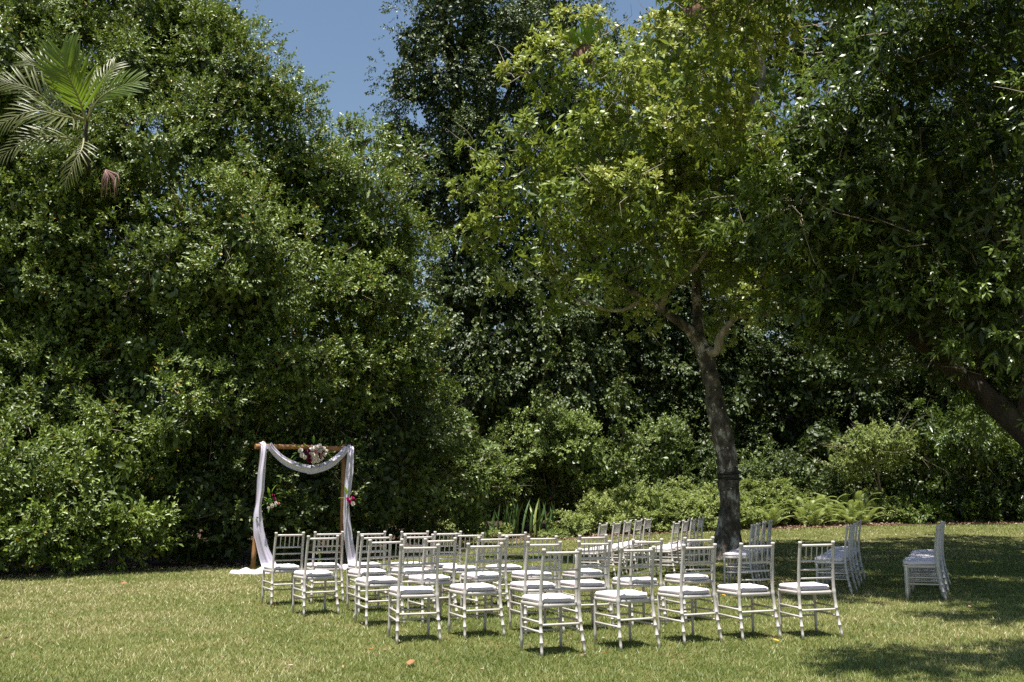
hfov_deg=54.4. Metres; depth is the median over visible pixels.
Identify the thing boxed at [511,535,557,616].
banquet chair
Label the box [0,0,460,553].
creeper tree
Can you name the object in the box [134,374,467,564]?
dark shrub
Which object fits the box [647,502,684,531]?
leafy plant
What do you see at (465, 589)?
banquet chair
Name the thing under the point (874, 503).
sword fern
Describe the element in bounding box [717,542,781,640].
banquet chair
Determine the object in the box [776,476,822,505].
leafy plant
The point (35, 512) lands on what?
broadleaf shrub
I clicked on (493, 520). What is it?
strap plant
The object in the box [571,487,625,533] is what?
leafy plant
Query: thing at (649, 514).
leafy plant
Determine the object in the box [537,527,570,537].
leafy plant
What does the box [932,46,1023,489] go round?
forest tree
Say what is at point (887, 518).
leafy plant
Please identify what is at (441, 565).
banquet chair
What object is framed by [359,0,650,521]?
vine hung tree
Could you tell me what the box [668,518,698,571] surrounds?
banquet chair
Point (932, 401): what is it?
forest tree
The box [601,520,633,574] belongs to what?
banquet chair
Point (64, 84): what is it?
palm tree
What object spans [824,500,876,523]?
sword fern
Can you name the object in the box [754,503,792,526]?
sword fern
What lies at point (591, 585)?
banquet chair
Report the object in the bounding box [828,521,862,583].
banquet chair
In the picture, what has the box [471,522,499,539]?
leafy plant
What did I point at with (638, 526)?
banquet chair
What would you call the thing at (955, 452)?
glossy shrub
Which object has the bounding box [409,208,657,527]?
vine hung tree
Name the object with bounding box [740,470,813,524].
leafy plant
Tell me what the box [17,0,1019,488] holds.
sky
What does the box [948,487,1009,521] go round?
dark plant
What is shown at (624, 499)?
leafy plant
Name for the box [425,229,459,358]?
hanging vine
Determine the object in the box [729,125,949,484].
forest tree
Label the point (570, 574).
banquet chair
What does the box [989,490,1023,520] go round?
dark plant
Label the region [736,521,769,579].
banquet chair
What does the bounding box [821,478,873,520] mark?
leafy plant
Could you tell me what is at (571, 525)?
leafy plant
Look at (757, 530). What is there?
banquet chair
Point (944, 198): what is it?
glossy dark tree
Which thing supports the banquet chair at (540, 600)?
on the lawn at (876, 541)
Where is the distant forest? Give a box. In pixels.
[14,238,1010,527]
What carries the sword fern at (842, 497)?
on the soil bed
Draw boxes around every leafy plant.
[437,521,454,543]
[444,514,491,539]
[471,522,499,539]
[497,522,514,538]
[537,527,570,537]
[546,507,590,536]
[567,508,594,535]
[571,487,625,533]
[585,488,642,524]
[603,510,637,533]
[611,474,661,516]
[628,481,681,522]
[630,504,665,533]
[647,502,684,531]
[650,491,698,529]
[651,474,704,504]
[675,490,716,530]
[680,498,717,532]
[685,482,719,523]
[739,473,790,525]
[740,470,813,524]
[740,498,767,529]
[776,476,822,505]
[805,485,841,512]
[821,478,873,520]
[851,484,905,520]
[867,495,921,523]
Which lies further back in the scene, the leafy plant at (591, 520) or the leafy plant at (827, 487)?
the leafy plant at (827, 487)
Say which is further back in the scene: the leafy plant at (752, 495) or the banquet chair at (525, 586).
the leafy plant at (752, 495)
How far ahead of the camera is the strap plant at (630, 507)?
28.03 m
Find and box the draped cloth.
[229,441,355,573]
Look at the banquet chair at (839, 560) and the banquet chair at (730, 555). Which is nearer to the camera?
the banquet chair at (839, 560)
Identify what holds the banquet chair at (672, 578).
on the lawn at (876, 541)
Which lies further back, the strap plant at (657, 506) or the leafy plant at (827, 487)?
the leafy plant at (827, 487)
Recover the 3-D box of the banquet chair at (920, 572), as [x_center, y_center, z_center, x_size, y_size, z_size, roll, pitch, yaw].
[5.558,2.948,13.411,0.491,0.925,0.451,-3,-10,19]
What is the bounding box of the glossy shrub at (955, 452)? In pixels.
[889,398,1023,492]
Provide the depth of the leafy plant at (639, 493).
28.68 m
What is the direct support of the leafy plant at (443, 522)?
on the soil bed
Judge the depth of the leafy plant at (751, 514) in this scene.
28.30 m
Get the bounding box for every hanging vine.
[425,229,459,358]
[464,227,497,402]
[531,311,560,432]
[603,376,634,471]
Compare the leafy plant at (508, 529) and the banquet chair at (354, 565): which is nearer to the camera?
the banquet chair at (354, 565)
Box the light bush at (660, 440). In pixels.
[602,405,701,494]
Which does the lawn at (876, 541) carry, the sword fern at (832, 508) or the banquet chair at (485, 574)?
the banquet chair at (485, 574)
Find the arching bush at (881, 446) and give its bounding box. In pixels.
[807,405,946,497]
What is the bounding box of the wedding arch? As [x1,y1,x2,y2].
[250,441,348,569]
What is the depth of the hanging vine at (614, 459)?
28.66 m
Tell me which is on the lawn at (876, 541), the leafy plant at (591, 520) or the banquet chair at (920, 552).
the banquet chair at (920, 552)
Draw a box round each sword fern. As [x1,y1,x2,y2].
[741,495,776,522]
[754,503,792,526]
[782,496,831,525]
[783,498,813,523]
[794,499,838,525]
[800,488,843,522]
[809,493,864,523]
[814,490,880,521]
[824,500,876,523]
[831,491,888,522]
[860,496,897,521]
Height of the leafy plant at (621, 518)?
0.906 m
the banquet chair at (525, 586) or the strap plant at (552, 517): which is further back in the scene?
the strap plant at (552, 517)
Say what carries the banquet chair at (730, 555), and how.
on the lawn at (876, 541)
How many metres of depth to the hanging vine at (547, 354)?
29.13 m
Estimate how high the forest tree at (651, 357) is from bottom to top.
15.850 m
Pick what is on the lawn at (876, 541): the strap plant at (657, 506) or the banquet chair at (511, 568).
the banquet chair at (511, 568)
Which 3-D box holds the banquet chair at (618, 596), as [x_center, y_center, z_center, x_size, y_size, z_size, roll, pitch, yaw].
[1.061,2.379,9.310,0.451,0.925,0.491,5,-10,-28]
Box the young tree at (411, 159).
[321,105,448,482]
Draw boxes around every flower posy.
[263,486,280,512]
[340,486,359,507]
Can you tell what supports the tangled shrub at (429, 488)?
on the soil bed
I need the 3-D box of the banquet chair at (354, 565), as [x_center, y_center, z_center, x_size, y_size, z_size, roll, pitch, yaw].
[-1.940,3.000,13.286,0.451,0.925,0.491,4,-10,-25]
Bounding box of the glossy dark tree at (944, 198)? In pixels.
[674,0,1023,449]
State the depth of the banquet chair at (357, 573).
12.00 m
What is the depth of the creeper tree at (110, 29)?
20.65 m
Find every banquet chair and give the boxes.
[261,532,304,606]
[292,535,339,616]
[305,531,344,603]
[346,531,386,603]
[346,534,393,614]
[354,538,404,625]
[388,544,441,643]
[390,531,430,600]
[391,534,435,612]
[407,537,458,622]
[425,531,461,601]
[442,532,483,604]
[448,542,505,639]
[460,536,508,619]
[485,532,526,604]
[509,541,565,634]
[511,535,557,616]
[520,548,586,657]
[558,540,614,632]
[562,534,608,609]
[575,523,610,580]
[589,521,623,576]
[594,546,660,650]
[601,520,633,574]
[611,538,667,626]
[613,519,644,571]
[623,517,651,568]
[649,521,680,574]
[657,543,722,644]
[659,519,691,572]
[664,536,716,622]
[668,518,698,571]
[676,517,706,567]
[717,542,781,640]
[723,524,759,584]
[729,522,763,583]
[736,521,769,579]
[744,519,775,575]
[778,541,843,638]
[814,525,852,594]
[820,524,857,590]
[824,523,859,585]
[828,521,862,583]
[835,520,865,579]
[902,526,946,600]
[905,525,947,596]
[909,523,949,591]
[910,522,948,587]
[912,521,950,584]
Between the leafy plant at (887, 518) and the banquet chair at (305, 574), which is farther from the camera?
the leafy plant at (887, 518)
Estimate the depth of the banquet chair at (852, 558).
14.72 m
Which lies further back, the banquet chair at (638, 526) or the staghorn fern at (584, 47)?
the staghorn fern at (584, 47)
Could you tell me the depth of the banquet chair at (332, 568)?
13.12 m
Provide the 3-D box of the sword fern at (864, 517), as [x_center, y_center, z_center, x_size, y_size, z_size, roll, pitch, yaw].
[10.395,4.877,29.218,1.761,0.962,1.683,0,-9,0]
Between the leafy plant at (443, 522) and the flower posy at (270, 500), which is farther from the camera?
the leafy plant at (443, 522)
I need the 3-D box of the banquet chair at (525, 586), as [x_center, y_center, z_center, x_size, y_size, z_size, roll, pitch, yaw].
[0.250,2.539,10.331,0.451,0.925,0.491,4,-10,-22]
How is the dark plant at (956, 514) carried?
on the soil bed
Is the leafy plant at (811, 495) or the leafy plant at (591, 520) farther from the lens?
the leafy plant at (811, 495)
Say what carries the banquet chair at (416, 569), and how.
on the lawn at (876, 541)
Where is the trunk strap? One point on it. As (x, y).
(729, 478)
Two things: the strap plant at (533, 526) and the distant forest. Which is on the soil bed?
the strap plant at (533, 526)
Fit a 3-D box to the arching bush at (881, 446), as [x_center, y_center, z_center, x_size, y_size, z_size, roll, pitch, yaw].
[10.939,3.933,29.751,3.931,3.965,2.490,-4,-10,23]
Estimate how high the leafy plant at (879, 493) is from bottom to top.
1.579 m
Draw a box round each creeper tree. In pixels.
[0,0,297,550]
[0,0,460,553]
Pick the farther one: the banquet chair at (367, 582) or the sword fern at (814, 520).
the sword fern at (814, 520)
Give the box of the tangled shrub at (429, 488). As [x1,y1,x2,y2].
[353,373,530,550]
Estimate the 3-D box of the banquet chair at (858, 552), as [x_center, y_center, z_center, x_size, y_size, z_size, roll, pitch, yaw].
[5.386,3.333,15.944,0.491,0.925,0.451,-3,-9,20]
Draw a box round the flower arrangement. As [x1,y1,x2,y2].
[291,435,332,468]
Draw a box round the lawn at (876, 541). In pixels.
[0,499,1023,681]
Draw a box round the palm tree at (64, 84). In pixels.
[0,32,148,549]
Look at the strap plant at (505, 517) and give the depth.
27.84 m
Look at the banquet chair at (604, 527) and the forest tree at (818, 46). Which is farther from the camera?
the forest tree at (818, 46)
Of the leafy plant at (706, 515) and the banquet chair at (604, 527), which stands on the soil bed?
the leafy plant at (706, 515)
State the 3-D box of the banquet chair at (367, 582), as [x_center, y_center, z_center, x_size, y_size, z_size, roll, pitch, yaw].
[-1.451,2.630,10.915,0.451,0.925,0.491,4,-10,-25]
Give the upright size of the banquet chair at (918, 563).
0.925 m
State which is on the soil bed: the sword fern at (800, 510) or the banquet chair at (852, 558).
the sword fern at (800, 510)
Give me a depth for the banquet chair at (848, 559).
14.20 m
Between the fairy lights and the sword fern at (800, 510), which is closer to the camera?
the fairy lights
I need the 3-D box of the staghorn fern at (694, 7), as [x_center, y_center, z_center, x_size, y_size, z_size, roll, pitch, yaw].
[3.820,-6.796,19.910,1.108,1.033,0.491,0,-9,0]
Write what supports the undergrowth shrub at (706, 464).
on the soil bed
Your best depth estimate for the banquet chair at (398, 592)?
9.62 m
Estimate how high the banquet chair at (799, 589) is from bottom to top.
0.925 m
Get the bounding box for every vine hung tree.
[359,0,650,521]
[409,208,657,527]
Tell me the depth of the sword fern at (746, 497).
28.96 m
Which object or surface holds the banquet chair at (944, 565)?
on the lawn at (876, 541)
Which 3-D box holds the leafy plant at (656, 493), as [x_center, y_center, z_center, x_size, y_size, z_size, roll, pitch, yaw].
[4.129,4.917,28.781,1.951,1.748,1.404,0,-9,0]
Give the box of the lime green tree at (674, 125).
[443,0,863,559]
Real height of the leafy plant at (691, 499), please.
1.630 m
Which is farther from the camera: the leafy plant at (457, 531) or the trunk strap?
the leafy plant at (457, 531)
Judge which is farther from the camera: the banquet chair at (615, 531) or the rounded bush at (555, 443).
the rounded bush at (555, 443)
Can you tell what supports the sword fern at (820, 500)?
on the soil bed
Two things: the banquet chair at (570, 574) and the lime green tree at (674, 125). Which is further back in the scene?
the lime green tree at (674, 125)
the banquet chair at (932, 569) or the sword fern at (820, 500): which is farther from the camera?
the sword fern at (820, 500)
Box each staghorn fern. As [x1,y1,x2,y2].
[561,17,603,62]
[683,0,716,24]
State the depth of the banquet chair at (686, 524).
17.26 m
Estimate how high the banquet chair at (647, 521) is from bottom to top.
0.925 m
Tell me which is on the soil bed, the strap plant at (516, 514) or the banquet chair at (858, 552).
the strap plant at (516, 514)
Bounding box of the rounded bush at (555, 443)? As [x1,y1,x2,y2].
[465,391,645,525]
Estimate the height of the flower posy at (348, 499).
0.488 m
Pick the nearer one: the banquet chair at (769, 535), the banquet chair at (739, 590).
the banquet chair at (739, 590)
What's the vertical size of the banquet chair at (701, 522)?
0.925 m
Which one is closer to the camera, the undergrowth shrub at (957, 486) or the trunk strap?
the trunk strap
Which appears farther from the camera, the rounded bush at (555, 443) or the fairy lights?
the rounded bush at (555, 443)
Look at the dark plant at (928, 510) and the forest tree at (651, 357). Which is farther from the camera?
the forest tree at (651, 357)
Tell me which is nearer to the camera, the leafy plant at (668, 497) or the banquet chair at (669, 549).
the banquet chair at (669, 549)
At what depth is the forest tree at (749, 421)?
33.77 m
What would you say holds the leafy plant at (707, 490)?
on the soil bed
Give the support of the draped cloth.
hanging from the wedding arch
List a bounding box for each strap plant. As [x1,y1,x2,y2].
[483,514,499,535]
[494,502,512,536]
[505,493,529,537]
[522,499,550,537]
[543,502,559,536]
[615,498,642,524]
[632,492,665,511]
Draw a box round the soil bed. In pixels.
[0,513,1018,575]
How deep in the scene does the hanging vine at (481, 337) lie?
29.27 m
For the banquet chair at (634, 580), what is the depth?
10.80 m
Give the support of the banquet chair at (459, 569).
on the lawn at (876, 541)
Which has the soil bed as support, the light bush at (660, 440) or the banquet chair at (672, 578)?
the light bush at (660, 440)
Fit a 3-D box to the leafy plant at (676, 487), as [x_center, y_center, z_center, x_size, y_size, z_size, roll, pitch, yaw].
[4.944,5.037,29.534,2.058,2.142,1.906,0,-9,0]
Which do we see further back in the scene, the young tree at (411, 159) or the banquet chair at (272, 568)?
the young tree at (411, 159)
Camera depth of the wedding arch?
20.11 m
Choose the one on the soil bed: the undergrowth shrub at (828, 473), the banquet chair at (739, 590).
the undergrowth shrub at (828, 473)
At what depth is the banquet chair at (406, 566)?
13.28 m
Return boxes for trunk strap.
[716,472,741,480]
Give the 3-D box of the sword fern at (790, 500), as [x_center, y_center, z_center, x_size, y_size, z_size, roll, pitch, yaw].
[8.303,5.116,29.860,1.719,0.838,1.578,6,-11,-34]
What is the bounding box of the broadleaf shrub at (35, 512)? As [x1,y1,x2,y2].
[0,366,223,576]
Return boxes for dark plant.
[889,487,953,523]
[913,488,989,521]
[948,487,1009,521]
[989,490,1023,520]
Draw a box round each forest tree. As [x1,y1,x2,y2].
[515,76,747,495]
[572,0,1023,435]
[625,149,826,492]
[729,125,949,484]
[832,81,1017,513]
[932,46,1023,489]
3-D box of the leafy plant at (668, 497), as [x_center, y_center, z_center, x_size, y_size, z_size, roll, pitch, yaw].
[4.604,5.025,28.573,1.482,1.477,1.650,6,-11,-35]
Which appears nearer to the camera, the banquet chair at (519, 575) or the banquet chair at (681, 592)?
the banquet chair at (681, 592)
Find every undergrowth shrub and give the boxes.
[649,432,821,500]
[770,403,908,499]
[863,443,1023,520]
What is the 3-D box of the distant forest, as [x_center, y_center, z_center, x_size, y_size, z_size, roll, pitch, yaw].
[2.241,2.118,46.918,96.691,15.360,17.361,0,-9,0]
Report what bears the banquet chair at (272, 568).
on the lawn at (876, 541)
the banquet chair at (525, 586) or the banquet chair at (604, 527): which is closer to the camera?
the banquet chair at (525, 586)
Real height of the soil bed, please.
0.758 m
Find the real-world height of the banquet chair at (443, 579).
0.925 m
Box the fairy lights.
[697,347,740,502]
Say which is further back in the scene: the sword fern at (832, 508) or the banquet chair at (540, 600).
the sword fern at (832, 508)

